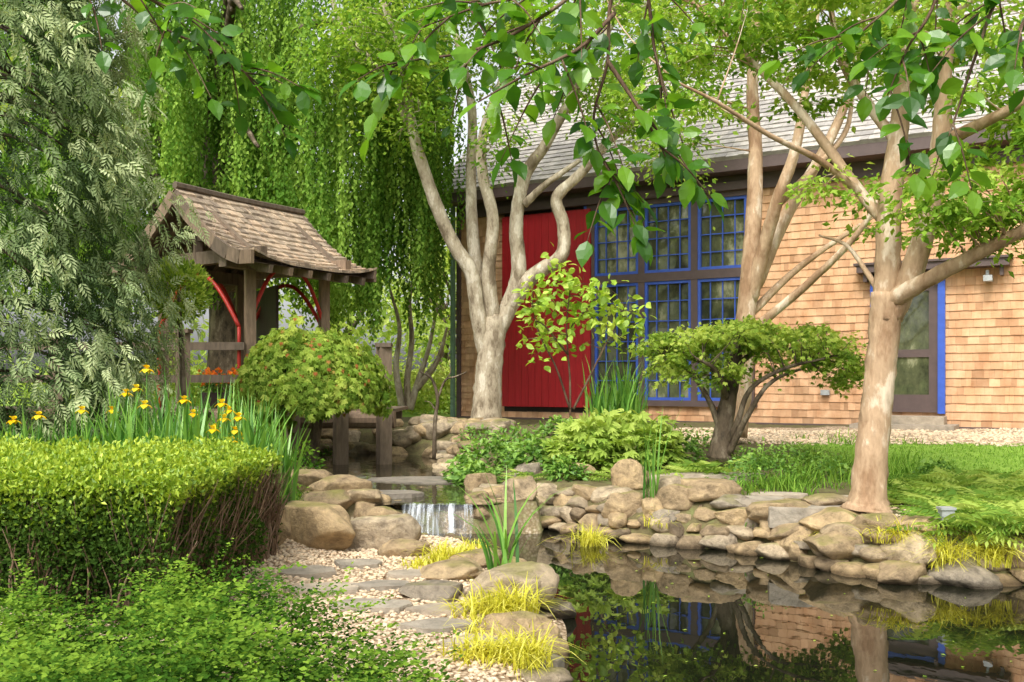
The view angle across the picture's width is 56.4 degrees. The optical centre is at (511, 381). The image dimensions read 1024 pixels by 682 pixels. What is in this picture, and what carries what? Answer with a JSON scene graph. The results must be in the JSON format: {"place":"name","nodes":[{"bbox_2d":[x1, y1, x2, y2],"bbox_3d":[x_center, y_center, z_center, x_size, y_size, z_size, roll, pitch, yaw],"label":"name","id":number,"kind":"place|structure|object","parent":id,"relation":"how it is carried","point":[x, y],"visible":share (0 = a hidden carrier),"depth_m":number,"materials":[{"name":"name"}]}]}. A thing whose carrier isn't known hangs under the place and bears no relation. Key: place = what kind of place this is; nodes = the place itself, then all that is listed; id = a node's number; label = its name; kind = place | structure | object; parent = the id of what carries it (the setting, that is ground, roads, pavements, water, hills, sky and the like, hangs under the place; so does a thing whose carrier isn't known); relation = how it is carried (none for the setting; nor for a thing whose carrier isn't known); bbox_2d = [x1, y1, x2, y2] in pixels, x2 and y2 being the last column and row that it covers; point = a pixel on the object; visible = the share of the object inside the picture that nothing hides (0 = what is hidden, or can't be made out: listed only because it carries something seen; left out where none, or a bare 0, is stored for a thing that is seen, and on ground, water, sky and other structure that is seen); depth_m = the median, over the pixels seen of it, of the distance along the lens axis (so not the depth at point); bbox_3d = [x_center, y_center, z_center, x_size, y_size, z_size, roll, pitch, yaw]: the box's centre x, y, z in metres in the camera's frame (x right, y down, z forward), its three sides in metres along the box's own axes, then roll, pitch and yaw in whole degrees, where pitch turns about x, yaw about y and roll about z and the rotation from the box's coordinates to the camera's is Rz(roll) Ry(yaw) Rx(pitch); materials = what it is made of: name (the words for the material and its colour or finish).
{"place":"outdoors","nodes":[
{"label":"outdoors","id":0,"kind":"place"},
{"bbox_2d":[300,452,501,504],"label":"stream water","id":1,"kind":"structure","parent":0,"point":[365,466],"depth_m":13.05,"materials":[{"name":"clear liquid"}]},
{"bbox_2d":[0,0,921,376],"label":"sky","id":2,"kind":"structure","parent":0,"point":[480,111],"materials":[{"name":"white"}]},
{"bbox_2d":[0,384,1023,681],"bbox_3d":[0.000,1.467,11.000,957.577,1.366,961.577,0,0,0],"label":"garden ground","id":3,"kind":"structure","parent":0,"point":[426,516],"depth_m":9.79,"materials":[{"name":"beige gravel"}]},
{"bbox_2d":[0,0,215,444],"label":"weeping cedar tree","id":4,"kind":"object","parent":3,"relation":"on","point":[85,152],"visible":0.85,"depth_m":9.38,"materials":[{"name":"green plant"}]},
{"bbox_2d":[0,432,292,633],"bbox_3d":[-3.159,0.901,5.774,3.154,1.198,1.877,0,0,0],"label":"boxwood hedge","id":5,"kind":"object","parent":3,"relation":"on","point":[97,514],"visible":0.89,"depth_m":5.07,"materials":[{"name":"green plant"}]},
{"bbox_2d":[0,365,311,504],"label":"yellow flag iris","id":6,"kind":"object","parent":3,"relation":"on","point":[242,429],"visible":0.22,"depth_m":8.27,"materials":[{"name":"green plant"}]},
{"bbox_2d":[142,255,214,421],"bbox_3d":[-4.018,-0.194,11.494,0.849,2.694,0.838,0,0,0],"label":"topiary tree","id":7,"kind":"object","parent":3,"relation":"on","point":[198,289],"visible":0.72,"depth_m":11.42,"materials":[{"name":"conifer foliage"},{"name":"bark"}]},
{"bbox_2d":[0,329,407,464],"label":"wooden footbridge","id":8,"kind":"object","parent":3,"relation":"on","point":[341,425],"visible":0.18,"depth_m":14.59,"materials":[{"name":"brown wood"}]},
{"bbox_2d":[195,367,236,407],"bbox_3d":[-4.539,0.083,15.434,1.104,0.674,0.554,0,0,0],"label":"flower planter box","id":9,"kind":"object","parent":8,"relation":"on","point":[213,393],"visible":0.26,"depth_m":15.30,"materials":[{"name":"orange plant"}]},
{"bbox_2d":[103,181,376,407],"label":"roofed bridge gate","id":10,"kind":"structure","parent":8,"relation":"on","point":[248,249],"depth_m":15.50,"materials":[{"name":"brown wood"}]},
{"bbox_2d":[256,285,278,344],"bbox_3d":[-4.329,-0.550,16.852,0.050,2.200,1.300,0,0,-30],"label":"dark door leaf","id":11,"kind":"structure","parent":10,"relation":"in","point":[268,318],"depth_m":16.65,"materials":[{"name":"brown wood"}]},
{"bbox_2d":[0,51,449,414],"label":"background trees","id":12,"kind":"object","parent":3,"relation":"on","point":[426,392],"visible":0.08,"depth_m":30.56,"materials":[{"name":"green plant"}]},
{"bbox_2d":[0,537,462,681],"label":"fine leaved foreground shrub","id":13,"kind":"object","parent":3,"relation":"on","point":[41,653],"visible":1,"depth_m":3.65,"materials":[{"name":"green plant"}]},
{"bbox_2d":[0,0,466,391],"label":"weeping beech tree","id":14,"kind":"object","parent":3,"relation":"on","point":[257,162],"visible":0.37,"depth_m":18.56,"materials":[{"name":"green plant"}]},
{"bbox_2d":[245,438,332,500],"bbox_3d":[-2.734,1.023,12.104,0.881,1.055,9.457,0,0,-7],"label":"streamside shrub","id":15,"kind":"object","parent":3,"relation":"on","point":[310,463],"visible":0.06,"depth_m":11.70,"materials":[{"name":"green plant"}]},
{"bbox_2d":[231,315,394,468],"bbox_3d":[-2.764,0.175,13.147,2.260,2.172,2.158,0,0,0],"label":"laceleaf weeping maple","id":16,"kind":"object","parent":3,"relation":"on","point":[321,375],"visible":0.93,"depth_m":12.57,"materials":[{"name":"green plant"}]},
{"bbox_2d":[389,282,447,409],"bbox_3d":[-2.258,-1.139,22.998,1.452,3.648,0.196,0,0,0],"label":"pale stem tree","id":17,"kind":"object","parent":3,"relation":"on","point":[408,397],"visible":0.84,"depth_m":22.95,"materials":[{"name":"grey plant"}]},
{"bbox_2d":[420,362,466,458],"bbox_3d":[-1.020,0.416,14.200,0.705,1.441,0.070,0,0,0],"label":"bare stem shrub","id":18,"kind":"object","parent":3,"relation":"on","point":[434,435],"visible":1,"depth_m":14.18,"materials":[{"name":"brown plant"}]},
{"bbox_2d":[268,0,735,418],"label":"multi stem pale bark tree","id":19,"kind":"object","parent":3,"relation":"on","point":[491,319],"visible":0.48,"depth_m":17.33,"materials":[{"name":"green plant"}]},
{"bbox_2d":[439,456,568,569],"bbox_3d":[-0.029,0.966,6.685,0.848,0.945,0.894,0,0,-36],"label":"pond iris","id":20,"kind":"object","parent":3,"relation":"on","point":[504,541],"visible":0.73,"depth_m":6.64,"materials":[{"name":"green plant"}]},
{"bbox_2d":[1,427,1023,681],"bbox_3d":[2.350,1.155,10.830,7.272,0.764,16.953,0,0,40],"label":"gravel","id":21,"kind":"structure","parent":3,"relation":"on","point":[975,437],"depth_m":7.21,"materials":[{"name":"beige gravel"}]},
{"bbox_2d":[71,0,1023,267],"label":"overhanging stewartia branches","id":22,"kind":"object","parent":3,"relation":"on","point":[663,130],"visible":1,"depth_m":3.15,"materials":[{"name":"green plant"}]},
{"bbox_2d":[512,244,656,417],"bbox_3d":[1.069,-0.669,14.552,2.163,2.829,1.323,0,0,0],"label":"young lime leaved tree","id":23,"kind":"object","parent":3,"relation":"on","point":[569,283],"visible":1,"depth_m":14.44,"materials":[{"name":"green plant"}]},
{"bbox_2d":[538,407,691,473],"bbox_3d":[1.213,0.719,12.474,1.917,0.889,3.432,0,0,0],"label":"oakleaf hydrangea shrub","id":24,"kind":"object","parent":3,"relation":"on","point":[592,439],"visible":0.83,"depth_m":11.13,"materials":[{"name":"green plant"}]},
{"bbox_2d":[577,351,656,426],"bbox_3d":[1.656,0.079,15.037,1.336,1.386,1.642,0,0,0],"label":"tall iris clump","id":25,"kind":"object","parent":3,"relation":"on","point":[625,396],"visible":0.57,"depth_m":14.79,"materials":[{"name":"green plant"}]},
{"bbox_2d":[290,428,972,542],"bbox_3d":[1.064,1.105,11.576,9.117,0.870,8.323,0,0,0],"label":"mondo grass border","id":26,"kind":"object","parent":3,"relation":"on","point":[793,483],"visible":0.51,"depth_m":10.35,"materials":[{"name":"green plant"}]},
{"bbox_2d":[277,414,1023,681],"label":"pond edge fieldstones","id":27,"kind":"object","parent":3,"relation":"on","point":[318,520],"visible":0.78,"depth_m":8.28,"materials":[{"name":"beige stone"}]},
{"bbox_2d":[631,409,675,498],"bbox_3d":[1.437,0.753,9.453,0.562,1.068,0.332,0,0,-41],"label":"pond iris","id":28,"kind":"object","parent":3,"relation":"on","point":[655,483],"visible":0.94,"depth_m":9.42,"materials":[{"name":"green plant"}]},
{"bbox_2d":[439,412,959,486],"bbox_3d":[1.271,0.905,11.984,7.277,0.892,3.478,0,0,43],"label":"groundcover planting","id":29,"kind":"object","parent":3,"relation":"on","point":[514,458],"visible":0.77,"depth_m":11.41,"materials":[{"name":"green plant"}]},
{"bbox_2d":[394,511,1023,680],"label":"golden sedge","id":30,"kind":"object","parent":3,"relation":"on","point":[521,654],"visible":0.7,"depth_m":5.78,"materials":[{"name":"yellow plant"}]},
{"bbox_2d":[461,163,1023,427],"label":"shingle cladding","id":31,"kind":"structure","parent":3,"relation":"on","point":[845,308],"depth_m":17.99,"materials":[{"name":"brown wood"}]},
{"bbox_2d":[502,209,590,407],"bbox_3d":[0.743,-1.590,21.140,2.204,4.280,0.060,0,0,30],"label":"red barn door","id":32,"kind":"structure","parent":31,"relation":"in","point":[535,384],"depth_m":21.12,"materials":[{"name":"paint"}]},
{"bbox_2d":[587,189,1012,412],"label":"brown window mullions","id":33,"kind":"object","parent":31,"relation":"attached to","point":[915,403],"depth_m":19.37,"materials":[{"name":"paint"}]},
{"bbox_2d":[584,195,945,413],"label":"blue window frames","id":34,"kind":"structure","parent":33,"relation":"attached to","point":[941,347],"depth_m":19.55,"materials":[{"name":"paint"}]},
{"bbox_2d":[598,199,928,397],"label":"window panes","id":35,"kind":"object","parent":34,"relation":"attached to","point":[912,377],"visible":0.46,"depth_m":19.66,"materials":[{"name":"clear glass"}]},
{"bbox_2d":[820,270,992,394],"bbox_3d":[7.093,-0.850,17.363,2.948,2.200,0.254,0,0,32],"label":"outlet and floodlight","id":36,"kind":"object","parent":31,"relation":"attached to","point":[987,277],"visible":1,"depth_m":16.65,"materials":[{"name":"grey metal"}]},
{"bbox_2d":[469,174,1020,425],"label":"wall","id":37,"kind":"structure","parent":3,"relation":"on","point":[543,409],"depth_m":21.05,"materials":[{"name":"brown wood"}]},
{"bbox_2d":[444,127,1023,428],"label":"eave trim","id":38,"kind":"structure","parent":37,"relation":"attached to","point":[733,174],"depth_m":18.98,"materials":[{"name":"brown paint"}]},
{"bbox_2d":[450,206,455,416],"bbox_3d":[-1.383,-1.550,22.373,0.090,5.200,0.090,0,0,30],"label":"downspout","id":39,"kind":"object","parent":38,"relation":"attached to","point":[453,337],"visible":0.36,"depth_m":22.34,"materials":[{"name":"green paint"}]},
{"bbox_2d":[443,0,1023,193],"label":"roof","id":40,"kind":"structure","parent":38,"relation":"on","point":[558,156],"depth_m":19.74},
{"bbox_2d":[625,314,867,459],"bbox_3d":[2.759,0.054,11.146,2.911,1.701,1.899,0,0,0],"label":"umbrella japanese maple","id":41,"kind":"object","parent":3,"relation":"on","point":[748,337],"visible":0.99,"depth_m":10.94,"materials":[{"name":"green plant"}]},
{"bbox_2d":[499,457,1023,551],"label":"fern bed","id":42,"kind":"object","parent":3,"relation":"on","point":[982,497],"visible":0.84,"depth_m":8.83,"materials":[{"name":"green plant"}]},
{"bbox_2d":[936,506,956,525],"bbox_3d":[3.489,1.080,7.680,0.120,0.150,0.100,0,0,0],"label":"garden spotlight","id":43,"kind":"object","parent":42,"relation":"on","point":[944,511],"visible":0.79,"depth_m":7.64,"materials":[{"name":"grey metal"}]},
{"bbox_2d":[553,0,1023,512],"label":"smooth bark stewartia tree","id":44,"kind":"object","parent":3,"relation":"on","point":[897,285],"visible":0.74,"depth_m":8.29,"materials":[{"name":"green plant"}]},
{"bbox_2d":[648,0,966,437],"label":"tan bark crape myrtle tree","id":45,"kind":"object","parent":3,"relation":"on","point":[760,248],"visible":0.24,"depth_m":12.92,"materials":[{"name":"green plant"}]},
{"bbox_2d":[849,415,958,431],"bbox_3d":[6.846,0.855,16.881,2.000,0.490,1.350,0,0,30],"label":"entry step","id":46,"kind":"object","parent":3,"relation":"on","point":[914,422],"visible":0.31,"depth_m":16.80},
{"bbox_2d":[277,471,847,667],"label":"flagstone path","id":47,"kind":"structure","parent":0,"point":[777,516],"depth_m":6.79,"materials":[{"name":"grey stone"}]},
{"bbox_2d":[429,528,1023,681],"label":"pond water","id":48,"kind":"structure","parent":0,"point":[772,619],"depth_m":6.18,"materials":[{"name":"black liquid"}]},
{"bbox_2d":[412,504,452,535],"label":"waterfall","id":49,"kind":"structure","parent":48,"relation":"on","point":[450,519],"depth_m":9.58,"materials":[{"name":"white liquid"}]},
{"bbox_2d":[593,557,963,676],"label":"floating leaf litter","id":50,"kind":"object","parent":48,"relation":"on","point":[723,633],"visible":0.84,"depth_m":5.72,"materials":[{"name":"green plant"}]},
{"bbox_2d":[798,441,1023,489],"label":"lawn grass","id":51,"kind":"structure","parent":0,"point":[970,455],"depth_m":12.22,"materials":[{"name":"green plant"}]}
]}

